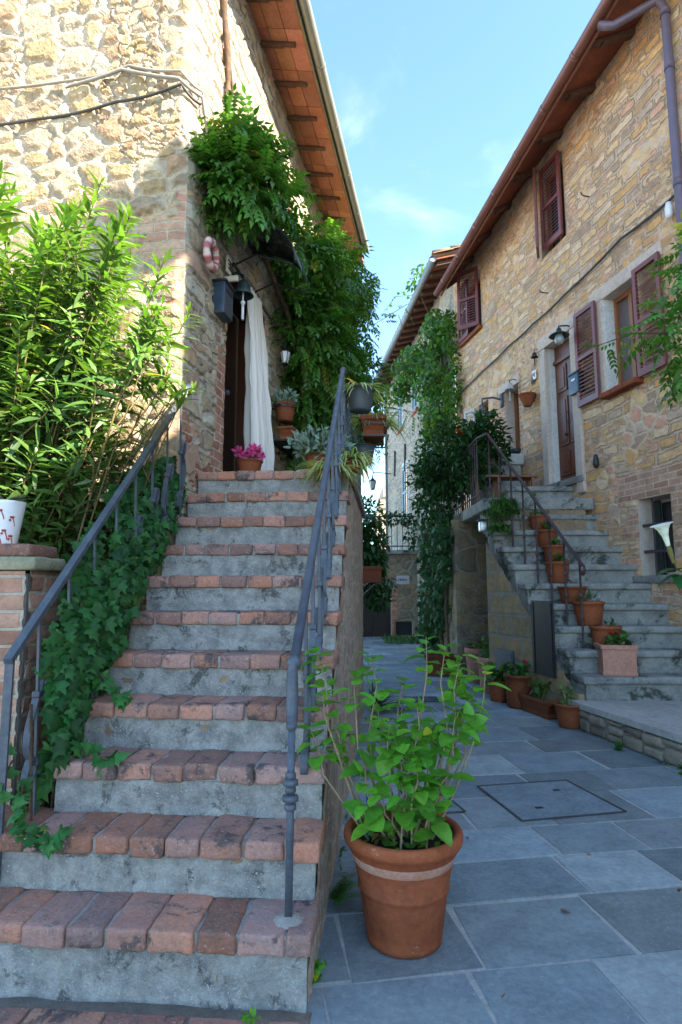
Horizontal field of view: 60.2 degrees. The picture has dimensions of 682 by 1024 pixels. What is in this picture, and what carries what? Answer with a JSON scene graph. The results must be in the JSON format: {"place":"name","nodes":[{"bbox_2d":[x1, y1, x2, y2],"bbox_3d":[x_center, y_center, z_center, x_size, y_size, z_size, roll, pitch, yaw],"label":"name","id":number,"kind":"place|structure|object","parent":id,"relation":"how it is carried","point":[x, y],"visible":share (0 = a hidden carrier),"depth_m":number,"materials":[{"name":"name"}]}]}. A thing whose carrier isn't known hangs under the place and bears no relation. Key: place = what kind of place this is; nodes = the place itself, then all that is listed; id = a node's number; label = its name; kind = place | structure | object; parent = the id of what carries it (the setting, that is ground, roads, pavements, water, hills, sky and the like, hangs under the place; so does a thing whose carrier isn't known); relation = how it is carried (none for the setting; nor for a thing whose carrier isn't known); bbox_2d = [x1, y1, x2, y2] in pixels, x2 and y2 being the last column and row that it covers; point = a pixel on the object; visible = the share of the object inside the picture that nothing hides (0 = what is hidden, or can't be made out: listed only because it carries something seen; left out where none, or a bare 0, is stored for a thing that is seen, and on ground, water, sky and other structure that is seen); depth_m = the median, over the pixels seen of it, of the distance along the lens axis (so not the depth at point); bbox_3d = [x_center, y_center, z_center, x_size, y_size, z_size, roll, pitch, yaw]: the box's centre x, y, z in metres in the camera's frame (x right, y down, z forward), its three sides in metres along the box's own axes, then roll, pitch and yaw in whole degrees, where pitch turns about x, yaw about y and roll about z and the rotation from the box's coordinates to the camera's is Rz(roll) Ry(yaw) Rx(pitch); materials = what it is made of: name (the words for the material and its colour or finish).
{"place":"outdoors","nodes":[
{"label":"outdoors","id":0,"kind":"place"},
{"bbox_2d":[45,791,54,807],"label":"garden soil","id":1,"kind":"structure","parent":0,"point":[49,799],"depth_m":3.19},
{"bbox_2d":[0,159,206,631],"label":"oleander bush","id":2,"kind":"object","parent":1,"relation":"on","point":[33,365],"visible":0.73,"depth_m":3.33,"materials":[{"name":"green plant"}]},
{"bbox_2d":[0,997,311,1023],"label":"brick paving","id":3,"kind":"structure","parent":0,"point":[25,1010],"depth_m":1.93,"materials":[{"name":"brick"}]},
{"bbox_2d":[242,1006,260,1023],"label":"weed","id":4,"kind":"object","parent":3,"relation":"on","point":[247,1018],"visible":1,"depth_m":1.91,"materials":[{"name":"green plant"}]},
{"bbox_2d":[374,486,385,548],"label":"stepped building","id":5,"kind":"structure","parent":0,"point":[382,496],"depth_m":27.19,"materials":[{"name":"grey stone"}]},
{"bbox_2d":[380,633,419,644],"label":"grass","id":6,"kind":"structure","parent":0,"point":[405,639],"depth_m":14.98,"materials":[{"name":"green plant"}]},
{"bbox_2d":[310,0,600,543],"label":"sky","id":7,"kind":"structure","parent":0,"point":[434,99],"materials":[{"name":"blue"}]},
{"bbox_2d":[306,637,681,1023],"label":"street","id":8,"kind":"structure","parent":0,"point":[607,949],"depth_m":2.63,"materials":[{"name":"grey stone"}]},
{"bbox_2d":[0,544,65,807],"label":"brick pillar","id":9,"kind":"structure","parent":8,"relation":"on","point":[22,594],"depth_m":2.71,"materials":[{"name":"brick"}]},
{"bbox_2d":[0,495,38,543],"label":"potted plant","id":10,"kind":"object","parent":9,"relation":"on","point":[12,510],"visible":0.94,"depth_m":2.83,"materials":[{"name":"white ceramic"}]},
{"bbox_2d":[0,469,365,1012],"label":"brick staircase","id":11,"kind":"structure","parent":8,"relation":"on","point":[159,878],"depth_m":2.50,"materials":[{"name":"stone"}]},
{"bbox_2d":[0,384,191,877],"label":"iron railing","id":12,"kind":"object","parent":11,"relation":"on","point":[25,634],"visible":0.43,"depth_m":2.69,"materials":[{"name":"metal"}]},
{"bbox_2d":[0,455,186,858],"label":"ivy","id":13,"kind":"object","parent":12,"relation":"hanging from","point":[73,673],"visible":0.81,"depth_m":2.82,"materials":[{"name":"green plant"}]},
{"bbox_2d":[232,443,265,471],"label":"potted plant","id":14,"kind":"object","parent":11,"relation":"on","point":[251,458],"visible":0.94,"depth_m":4.72,"materials":[{"name":"pink plant"}]},
{"bbox_2d":[273,439,298,469],"bbox_3d":[-0.525,-0.421,6.710,0.320,0.782,0.970,-1,-7,10],"label":"plant shelf","id":15,"kind":"object","parent":11,"relation":"on","point":[279,444],"visible":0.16,"depth_m":6.49,"materials":[{"name":"metal"}]},
{"bbox_2d":[277,426,301,438],"bbox_3d":[-0.574,-0.860,6.482,0.240,0.214,0.444,-1,-7,10],"label":"flower pot","id":16,"kind":"object","parent":15,"relation":"on","point":[285,432],"visible":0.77,"depth_m":6.29,"materials":[{"name":"orange ceramic"}]},
{"bbox_2d":[273,367,345,929],"bbox_3d":[-0.101,0.130,3.398,0.110,2.934,2.428,-1,-7,4],"label":"iron railing","id":17,"kind":"object","parent":11,"relation":"on","point":[288,918],"visible":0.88,"depth_m":2.71,"materials":[{"name":"metal"}]},
{"bbox_2d":[284,424,356,468],"bbox_3d":[-0.193,-0.492,4.778,0.574,0.418,0.516,2,-7,-12],"label":"potted plant","id":18,"kind":"object","parent":11,"relation":"on","point":[311,449],"visible":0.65,"depth_m":4.65,"materials":[{"name":"plant"}]},
{"bbox_2d":[290,457,373,491],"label":"potted plant","id":19,"kind":"object","parent":11,"relation":"on","point":[318,471],"visible":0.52,"depth_m":4.28,"materials":[{"name":"green plant"}]},
{"bbox_2d":[328,873,359,904],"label":"wall fern","id":20,"kind":"object","parent":11,"relation":"attached to","point":[337,894],"depth_m":2.61,"materials":[{"name":"green plant"}]},
{"bbox_2d":[318,447,386,485],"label":"potted plant","id":21,"kind":"object","parent":11,"relation":"on","point":[358,459],"visible":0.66,"depth_m":4.54,"materials":[{"name":"green plant"}]},
{"bbox_2d":[345,387,360,493],"bbox_3d":[0.135,-0.511,5.860,0.032,0.748,2.310,-1,-7,5],"label":"landing railing","id":22,"kind":"object","parent":11,"relation":"on","point":[351,431],"visible":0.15,"depth_m":5.37,"materials":[{"name":"grey metal"}]},
{"bbox_2d":[326,378,391,414],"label":"potted plant","id":23,"kind":"object","parent":22,"relation":"hanging from","point":[360,397],"visible":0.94,"depth_m":4.70,"materials":[{"name":"grey plant"}]},
{"bbox_2d":[347,438,390,464],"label":"potted plant","id":24,"kind":"object","parent":22,"relation":"hanging from","point":[363,447],"visible":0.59,"depth_m":5.29,"materials":[{"name":"green plant"}]},
{"bbox_2d":[337,408,408,447],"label":"potted plant","id":25,"kind":"object","parent":22,"relation":"attached to","point":[373,428],"visible":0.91,"depth_m":5.24,"materials":[{"name":"green plant"}]},
{"bbox_2d":[362,516,397,615],"bbox_3d":[0.398,0.661,7.325,0.650,1.257,0.700,0,-7,0],"label":"potted plant","id":26,"kind":"object","parent":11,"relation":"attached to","point":[374,571],"visible":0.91,"depth_m":7.22,"materials":[{"name":"green plant"}]},
{"bbox_2d":[0,0,368,742],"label":"stone house","id":27,"kind":"structure","parent":8,"relation":"on","point":[136,154],"depth_m":4.81,"materials":[{"name":"beige stone"}]},
{"bbox_2d":[0,82,201,125],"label":"wall cable","id":28,"kind":"object","parent":27,"relation":"attached to","point":[191,97],"depth_m":4.69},
{"bbox_2d":[0,64,209,128],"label":"wall cable","id":29,"kind":"object","parent":27,"relation":"attached to","point":[124,66],"depth_m":4.73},
{"bbox_2d":[64,67,208,133],"bbox_3d":[-1.527,-3.053,4.729,1.336,0.962,0.551,3,-8,-22],"label":"wall cable","id":30,"kind":"object","parent":27,"relation":"attached to","point":[141,73],"depth_m":4.68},
{"bbox_2d":[203,236,219,272],"bbox_3d":[-1.043,-2.075,4.745,0.064,0.278,0.260,-1,-7,10],"label":"wreath","id":31,"kind":"object","parent":27,"relation":"attached to","point":[212,264],"visible":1,"depth_m":4.69,"materials":[{"name":"fabric"}]},
{"bbox_2d":[212,278,234,322],"bbox_3d":[-1.007,-1.802,5.032,0.135,0.297,0.220,-1,-7,10],"label":"letterbox","id":32,"kind":"object","parent":27,"relation":"attached to","point":[222,296],"visible":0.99,"depth_m":4.95,"materials":[{"name":"grey metal"}]},
{"bbox_2d":[221,0,234,95],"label":"drainpipe","id":33,"kind":"object","parent":27,"relation":"attached to","point":[227,54],"visible":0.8,"depth_m":5.28,"materials":[{"name":"brown metal"}]},
{"bbox_2d":[226,255,232,275],"bbox_3d":[-0.993,-2.186,5.238,0.026,0.150,0.113,-1,-7,10],"label":"house number","id":34,"kind":"object","parent":27,"relation":"attached to","point":[229,268],"visible":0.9,"depth_m":5.21,"materials":[{"name":"beige ceramic"}]},
{"bbox_2d":[223,313,237,471],"bbox_3d":[-1.258,-1.172,5.880,0.050,2.200,1.300,-1,-7,10],"label":"doorway back","id":35,"kind":"structure","parent":27,"relation":"in","point":[230,406],"depth_m":6.24,"materials":[{"name":"brown wood"}]},
{"bbox_2d":[224,275,238,281],"bbox_3d":[-0.972,-2.064,5.217,0.133,0.057,0.032,-1,-7,10],"label":"bell plate","id":36,"kind":"object","parent":27,"relation":"attached to","point":[233,278],"visible":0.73,"depth_m":5.20,"materials":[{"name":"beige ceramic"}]},
{"bbox_2d":[231,272,253,319],"bbox_3d":[-0.904,-1.971,5.342,0.226,0.470,0.194,3,-8,-25],"label":"door bell","id":37,"kind":"object","parent":27,"relation":"attached to","point":[243,293],"depth_m":5.33,"materials":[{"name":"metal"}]},
{"bbox_2d":[232,262,274,470],"bbox_3d":[-0.812,-1.192,5.763,0.184,2.034,1.130,-1,-7,11],"label":"door curtain","id":38,"kind":"object","parent":27,"relation":"attached to","point":[257,428],"depth_m":5.73,"materials":[{"name":"beige fabric"}]},
{"bbox_2d":[232,223,309,292],"bbox_3d":[-0.669,-2.446,5.660,0.628,0.503,0.570,-1,-7,10],"label":"door canopy","id":39,"kind":"object","parent":27,"relation":"attached to","point":[282,248],"visible":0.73,"depth_m":5.75,"materials":[{"name":"metal"}]},
{"bbox_2d":[273,339,290,365],"bbox_3d":[-0.681,-1.800,6.611,0.247,0.310,0.118,0,-7,0],"label":"wall lantern","id":40,"kind":"object","parent":27,"relation":"attached to","point":[285,352],"depth_m":6.58,"materials":[{"name":"glass"}]},
{"bbox_2d":[270,386,298,423],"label":"potted plant","id":41,"kind":"object","parent":27,"relation":"attached to","point":[284,407],"visible":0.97,"depth_m":6.28,"materials":[{"name":"ceramic"}]},
{"bbox_2d":[183,83,437,481],"bbox_3d":[-0.297,-2.066,6.985,2.082,4.218,5.507,-3,-8,23],"label":"wisteria vine","id":42,"kind":"object","parent":27,"relation":"attached to","point":[245,174],"visible":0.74,"depth_m":6.54,"materials":[{"name":"green plant"}]},
{"bbox_2d":[312,957,324,983],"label":"weed","id":43,"kind":"object","parent":8,"relation":"on","point":[319,967],"visible":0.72,"depth_m":2.12,"materials":[{"name":"green plant"}]},
{"bbox_2d":[368,682,409,709],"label":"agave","id":44,"kind":"object","parent":8,"relation":"on","point":[380,703],"visible":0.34,"depth_m":6.62,"materials":[{"name":"green plant"}]},
{"bbox_2d":[363,516,417,636],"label":"terrace building","id":45,"kind":"structure","parent":8,"relation":"on","point":[399,617],"depth_m":16.46,"materials":[{"name":"stone"}]},
{"bbox_2d":[361,494,383,527],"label":"round bush","id":46,"kind":"object","parent":45,"relation":"on","point":[369,511],"visible":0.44,"depth_m":18.35,"materials":[{"name":"green plant"}]},
{"bbox_2d":[363,588,390,636],"bbox_3d":[0.928,2.816,16.550,0.932,1.360,0.055,0,-7,0],"label":"double door","id":47,"kind":"structure","parent":45,"relation":"in","point":[374,625],"depth_m":16.49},
{"bbox_2d":[362,510,418,551],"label":"terrace plant","id":48,"kind":"object","parent":45,"relation":"attached to","point":[404,521],"visible":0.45,"depth_m":16.51,"materials":[{"name":"green plant"}]},
{"bbox_2d":[396,576,408,583],"bbox_3d":[1.730,1.897,16.454,0.360,0.240,0.026,0,-7,0],"label":"street plaque","id":49,"kind":"object","parent":45,"relation":"attached to","point":[402,579],"visible":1,"depth_m":16.45,"materials":[{"name":"ceramic"}]},
{"bbox_2d":[297,635,510,958],"bbox_3d":[0.251,1.119,2.436,0.916,1.190,0.501,0,-7,0],"label":"potted plant","id":50,"kind":"object","parent":8,"relation":"on","point":[404,854],"visible":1,"depth_m":2.32,"materials":[{"name":"green plant"}]},
{"bbox_2d":[375,244,460,634],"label":"stone house","id":51,"kind":"structure","parent":8,"relation":"on","point":[397,463],"depth_m":17.23,"materials":[{"name":"beige stone"}]},
{"bbox_2d":[369,472,389,489],"bbox_3d":[1.373,-1.077,20.497,0.835,0.634,0.250,0,-7,0],"label":"street lantern","id":52,"kind":"object","parent":51,"relation":"attached to","point":[372,483],"visible":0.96,"depth_m":20.44,"materials":[{"name":"black paint"}]},
{"bbox_2d":[401,459,408,526],"bbox_3d":[2.019,-0.577,18.166,0.192,2.003,0.885,1,-7,-6],"label":"drainpipe","id":53,"kind":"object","parent":51,"relation":"in","point":[407,459],"depth_m":17.73,"materials":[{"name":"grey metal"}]},
{"bbox_2d":[383,264,463,485],"bbox_3d":[1.863,-2.515,14.251,1.253,6.567,3.830,1,-7,-9],"label":"creeper","id":54,"kind":"object","parent":51,"relation":"attached to","point":[432,387],"visible":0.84,"depth_m":13.50,"materials":[{"name":"green plant"}]},
{"bbox_2d":[402,696,438,701],"bbox_3d":[1.010,2.333,7.336,0.460,0.007,0.342,0,-7,0],"label":"drain grate","id":55,"kind":"object","parent":8,"relation":"on","point":[428,698],"visible":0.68,"depth_m":7.38,"materials":[{"name":"metal"}]},
{"bbox_2d":[400,789,465,813],"bbox_3d":[0.588,1.896,3.876,0.285,0.006,0.489,2,-7,-14],"label":"manhole cover","id":56,"kind":"object","parent":8,"relation":"on","point":[456,808],"visible":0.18,"depth_m":3.73,"materials":[{"name":"metal"}]},
{"bbox_2d":[425,648,461,676],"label":"potted plant","id":57,"kind":"object","parent":8,"relation":"on","point":[435,657],"visible":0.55,"depth_m":9.22,"materials":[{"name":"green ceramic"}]},
{"bbox_2d":[464,635,484,683],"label":"potted plant","id":58,"kind":"object","parent":8,"relation":"on","point":[472,664],"visible":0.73,"depth_m":8.59,"materials":[{"name":"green plant"}]},
{"bbox_2d":[477,636,489,693],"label":"potted plant","id":59,"kind":"object","parent":8,"relation":"on","point":[484,658],"visible":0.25,"depth_m":7.84,"materials":[{"name":"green plant"}]},
{"bbox_2d":[480,662,506,702],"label":"potted plant","id":60,"kind":"object","parent":8,"relation":"on","point":[497,693],"visible":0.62,"depth_m":7.17,"materials":[{"name":"green plant"}]},
{"bbox_2d":[319,717,677,975],"bbox_3d":[1.259,2.262,6.798,2.698,0.056,9.418,0,-7,0],"label":"ground moss","id":61,"kind":"object","parent":8,"relation":"on","point":[340,854],"visible":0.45,"depth_m":3.15,"materials":[{"name":"green plant"}]},
{"bbox_2d":[503,660,531,708],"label":"potted plant","id":62,"kind":"object","parent":8,"relation":"on","point":[516,681],"visible":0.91,"depth_m":6.80,"materials":[{"name":"orange plant"}]},
{"bbox_2d":[517,673,556,719],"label":"potted plant","id":63,"kind":"object","parent":8,"relation":"on","point":[537,705],"visible":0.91,"depth_m":6.46,"materials":[{"name":"orange plant"}]},
{"bbox_2d":[477,779,626,820],"bbox_3d":[1.371,1.900,3.908,0.724,0.006,0.647,1,-7,-11],"label":"manhole cover","id":64,"kind":"object","parent":8,"relation":"on","point":[536,800],"visible":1,"depth_m":3.87,"materials":[{"name":"metal"}]},
{"bbox_2d":[433,0,681,625],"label":"stone house","id":65,"kind":"structure","parent":8,"relation":"on","point":[604,131],"depth_m":8.07,"materials":[{"name":"stone"}]},
{"bbox_2d":[468,278,481,333],"bbox_3d":[2.894,-4.285,12.433,0.070,1.180,0.990,1,-7,-11],"label":"window","id":66,"kind":"structure","parent":65,"relation":"in","point":[471,329],"depth_m":12.63,"materials":[{"name":"brown wood"}]},
{"bbox_2d":[475,393,502,428],"bbox_3d":[2.718,-1.820,10.730,0.570,0.740,0.252,0,-7,0],"label":"wall lantern","id":67,"kind":"object","parent":65,"relation":"attached to","point":[500,398],"depth_m":10.78,"materials":[{"name":"grey metal"}]},
{"bbox_2d":[505,379,515,400],"bbox_3d":[2.987,-2.135,10.267,0.255,0.409,0.170,0,-7,0],"label":"wall lamp","id":68,"kind":"object","parent":65,"relation":"attached to","point":[509,387],"depth_m":10.25,"materials":[{"name":"metal"}]},
{"bbox_2d":[514,391,519,447],"bbox_3d":[3.254,-1.605,10.510,0.070,1.220,0.480,1,-7,-11],"label":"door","id":69,"kind":"structure","parent":65,"relation":"in","point":[516,399],"depth_m":10.71,"materials":[{"name":"brown wood"}]},
{"bbox_2d":[518,390,536,406],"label":"potted plant","id":70,"kind":"object","parent":65,"relation":"attached to","point":[526,399],"visible":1,"depth_m":9.62,"materials":[{"name":"orange plant"}]},
{"bbox_2d":[546,161,565,251],"bbox_3d":[3.518,-4.869,9.412,0.070,1.420,0.684,1,-7,-11],"label":"window","id":71,"kind":"structure","parent":65,"relation":"in","point":[563,235],"depth_m":9.59,"materials":[{"name":"brown wood"}]},
{"bbox_2d":[549,325,569,344],"bbox_3d":[3.231,-2.612,8.636,0.350,0.317,0.288,-3,-8,22],"label":"wall lamp","id":72,"kind":"object","parent":65,"relation":"attached to","point":[558,336],"visible":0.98,"depth_m":8.61,"materials":[{"name":"black glass"}]},
{"bbox_2d":[455,195,673,396],"bbox_3d":[3.261,-3.164,9.385,0.032,0.358,7.400,1,-7,-11],"label":"wall cable","id":73,"kind":"object","parent":65,"relation":"attached to","point":[599,261],"depth_m":8.46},
{"bbox_2d":[553,339,575,480],"bbox_3d":[3.462,-1.563,8.967,0.131,2.200,0.734,1,-7,-11],"label":"front door","id":74,"kind":"structure","parent":65,"relation":"in","point":[562,364],"depth_m":9.05,"materials":[{"name":"brown wood"}]},
{"bbox_2d":[567,370,583,395],"bbox_3d":[3.394,-1.855,8.495,0.125,0.310,0.240,1,-7,-11],"label":"letterbox","id":75,"kind":"object","parent":65,"relation":"attached to","point":[574,382],"visible":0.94,"depth_m":8.43,"materials":[{"name":"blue metal"}]},
{"bbox_2d":[593,454,598,467],"bbox_3d":[3.466,-0.692,8.008,0.080,0.200,0.078,0,-7,0],"label":"wall light","id":76,"kind":"object","parent":65,"relation":"attached to","point":[595,461],"visible":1,"depth_m":7.98,"materials":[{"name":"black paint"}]},
{"bbox_2d":[613,287,637,383],"bbox_3d":[3.824,-2.271,7.672,0.070,1.330,0.673,1,-7,-11],"label":"window","id":77,"kind":"structure","parent":65,"relation":"in","point":[623,305],"depth_m":7.86,"materials":[{"name":"brown wood"}]},
{"bbox_2d":[661,498,675,574],"bbox_3d":[4.014,0.286,7.010,0.070,0.930,0.551,1,-7,-11],"label":"window","id":78,"kind":"structure","parent":65,"relation":"in","point":[665,503],"depth_m":7.16,"materials":[{"name":"black glass"}]},
{"bbox_2d":[664,201,673,218],"bbox_3d":[3.760,-3.461,6.749,0.090,0.200,0.088,0,-7,0],"label":"alarm sensor","id":79,"kind":"object","parent":65,"relation":"attached to","point":[668,209],"visible":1,"depth_m":6.72,"materials":[{"name":"white plastic"}]},
{"bbox_2d":[439,486,681,701],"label":"stone staircase","id":80,"kind":"structure","parent":8,"relation":"on","point":[495,588],"depth_m":7.26,"materials":[{"name":"stone"}]},
{"bbox_2d":[415,504,454,659],"bbox_3d":[1.703,1.308,10.572,0.738,2.901,2.301,0,-7,0],"label":"ivy","id":81,"kind":"object","parent":80,"relation":"attached to","point":[435,542],"visible":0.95,"depth_m":10.04,"materials":[{"name":"green plant"}]},
{"bbox_2d":[403,409,514,523],"bbox_3d":[1.817,-0.765,10.125,1.404,1.956,2.788,3,-8,-22],"label":"flowering shrub","id":82,"kind":"object","parent":80,"relation":"on","point":[437,475],"visible":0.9,"depth_m":9.66,"materials":[{"name":"green plant"}]},
{"bbox_2d":[476,511,486,531],"bbox_3d":[2.005,0.134,8.203,0.210,0.290,0.170,0,-7,0],"label":"outdoor spotlight","id":83,"kind":"object","parent":80,"relation":"attached to","point":[482,525],"visible":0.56,"depth_m":8.13,"materials":[{"name":"metal"}]},
{"bbox_2d":[479,453,523,500],"bbox_3d":[2.709,-0.433,10.168,0.709,1.019,0.758,0,-7,0],"label":"stone ledge","id":84,"kind":"object","parent":80,"relation":"on","point":[518,459],"visible":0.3,"depth_m":9.85,"materials":[{"name":"stone"}]},
{"bbox_2d":[510,448,520,453],"bbox_3d":[2.950,-1.014,9.966,0.200,0.090,0.200,0,-7,0],"label":"stone bowl","id":85,"kind":"object","parent":84,"relation":"on","point":[516,450],"visible":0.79,"depth_m":9.89,"materials":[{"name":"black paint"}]},
{"bbox_2d":[479,494,525,541],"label":"trailing plant","id":86,"kind":"object","parent":80,"relation":"on","point":[497,505],"visible":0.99,"depth_m":7.74,"materials":[{"name":"green plant"}]},
{"bbox_2d":[469,475,537,504],"bbox_3d":[2.520,-0.304,9.145,1.001,0.496,0.352,0,-7,0],"label":"wooden bench","id":87,"kind":"object","parent":80,"relation":"on","point":[527,479],"visible":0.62,"depth_m":9.05,"materials":[{"name":"orange wood"}]},
{"bbox_2d":[495,648,514,676],"bbox_3d":[2.031,1.912,7.314,0.026,0.400,0.420,2,-7,-15],"label":"meter cover","id":88,"kind":"object","parent":80,"relation":"attached to","point":[502,656],"visible":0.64,"depth_m":7.31,"materials":[{"name":"grey metal"}]},
{"bbox_2d":[441,433,585,647],"bbox_3d":[2.122,0.389,9.012,0.452,2.848,5.215,1,-7,-7],"label":"iron railing","id":89,"kind":"object","parent":80,"relation":"on","point":[561,536],"visible":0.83,"depth_m":7.46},
{"bbox_2d":[528,509,549,529],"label":"potted plant","id":90,"kind":"object","parent":80,"relation":"on","point":[540,518],"visible":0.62,"depth_m":7.83,"materials":[{"name":"orange plant"}]},
{"bbox_2d":[531,600,556,677],"bbox_3d":[2.250,1.403,6.561,0.028,0.820,0.400,2,-7,-15],"label":"metal hatch","id":91,"kind":"object","parent":80,"relation":"attached to","point":[543,640],"visible":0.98,"depth_m":6.54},
{"bbox_2d":[534,520,556,546],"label":"potted plant","id":92,"kind":"object","parent":80,"relation":"on","point":[542,536],"visible":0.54,"depth_m":7.56,"materials":[{"name":"orange plant"}]},
{"bbox_2d":[542,537,565,561],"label":"potted plant","id":93,"kind":"object","parent":80,"relation":"on","point":[555,548],"visible":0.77,"depth_m":7.31,"materials":[{"name":"orange plant"}]},
{"bbox_2d":[544,553,569,582],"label":"potted plant","id":94,"kind":"object","parent":80,"relation":"on","point":[558,570],"visible":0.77,"depth_m":7.03,"materials":[{"name":"orange plant"}]},
{"bbox_2d":[557,586,586,603],"bbox_3d":[2.696,0.967,6.857,0.329,0.200,0.328,0,-7,0],"label":"flower pot","id":95,"kind":"object","parent":80,"relation":"on","point":[573,591],"visible":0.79,"depth_m":6.74,"materials":[{"name":"ceramic"}]},
{"bbox_2d":[572,590,605,625],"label":"potted plant","id":96,"kind":"object","parent":80,"relation":"on","point":[593,612],"visible":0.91,"depth_m":6.47,"materials":[{"name":"orange plant"}]},
{"bbox_2d":[589,618,621,647],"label":"potted plant","id":97,"kind":"object","parent":80,"relation":"on","point":[599,633],"visible":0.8,"depth_m":6.24,"materials":[{"name":"orange plant"}]},
{"bbox_2d":[593,630,637,676],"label":"potted plant","id":98,"kind":"object","parent":80,"relation":"on","point":[616,659],"visible":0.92,"depth_m":6.00,"materials":[{"name":"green plant"}]},
{"bbox_2d":[553,683,581,728],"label":"potted plant","id":99,"kind":"object","parent":8,"relation":"on","point":[568,716],"visible":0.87,"depth_m":5.82,"materials":[{"name":"orange plant"}]},
{"bbox_2d":[466,836,680,997],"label":"leaf litter","id":100,"kind":"object","parent":8,"relation":"on","point":[564,910],"visible":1,"depth_m":2.55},
{"bbox_2d":[613,740,623,749],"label":"weed","id":101,"kind":"object","parent":8,"relation":"on","point":[617,745],"visible":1,"depth_m":5.08,"materials":[{"name":"green plant"}]},
{"bbox_2d":[568,700,681,766],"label":"stone platform","id":102,"kind":"structure","parent":8,"relation":"on","point":[653,729],"depth_m":5.21,"materials":[{"name":"stone"}]},
{"bbox_2d":[582,209,681,410],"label":"wisteria branch","id":103,"kind":"object","parent":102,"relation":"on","point":[676,369],"visible":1,"depth_m":4.28,"materials":[{"name":"green plant"}]},
{"bbox_2d":[649,522,681,590],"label":"trumpet flower plant","id":104,"kind":"object","parent":102,"relation":"on","point":[662,529],"visible":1,"depth_m":3.60,"materials":[{"name":"white plant"}]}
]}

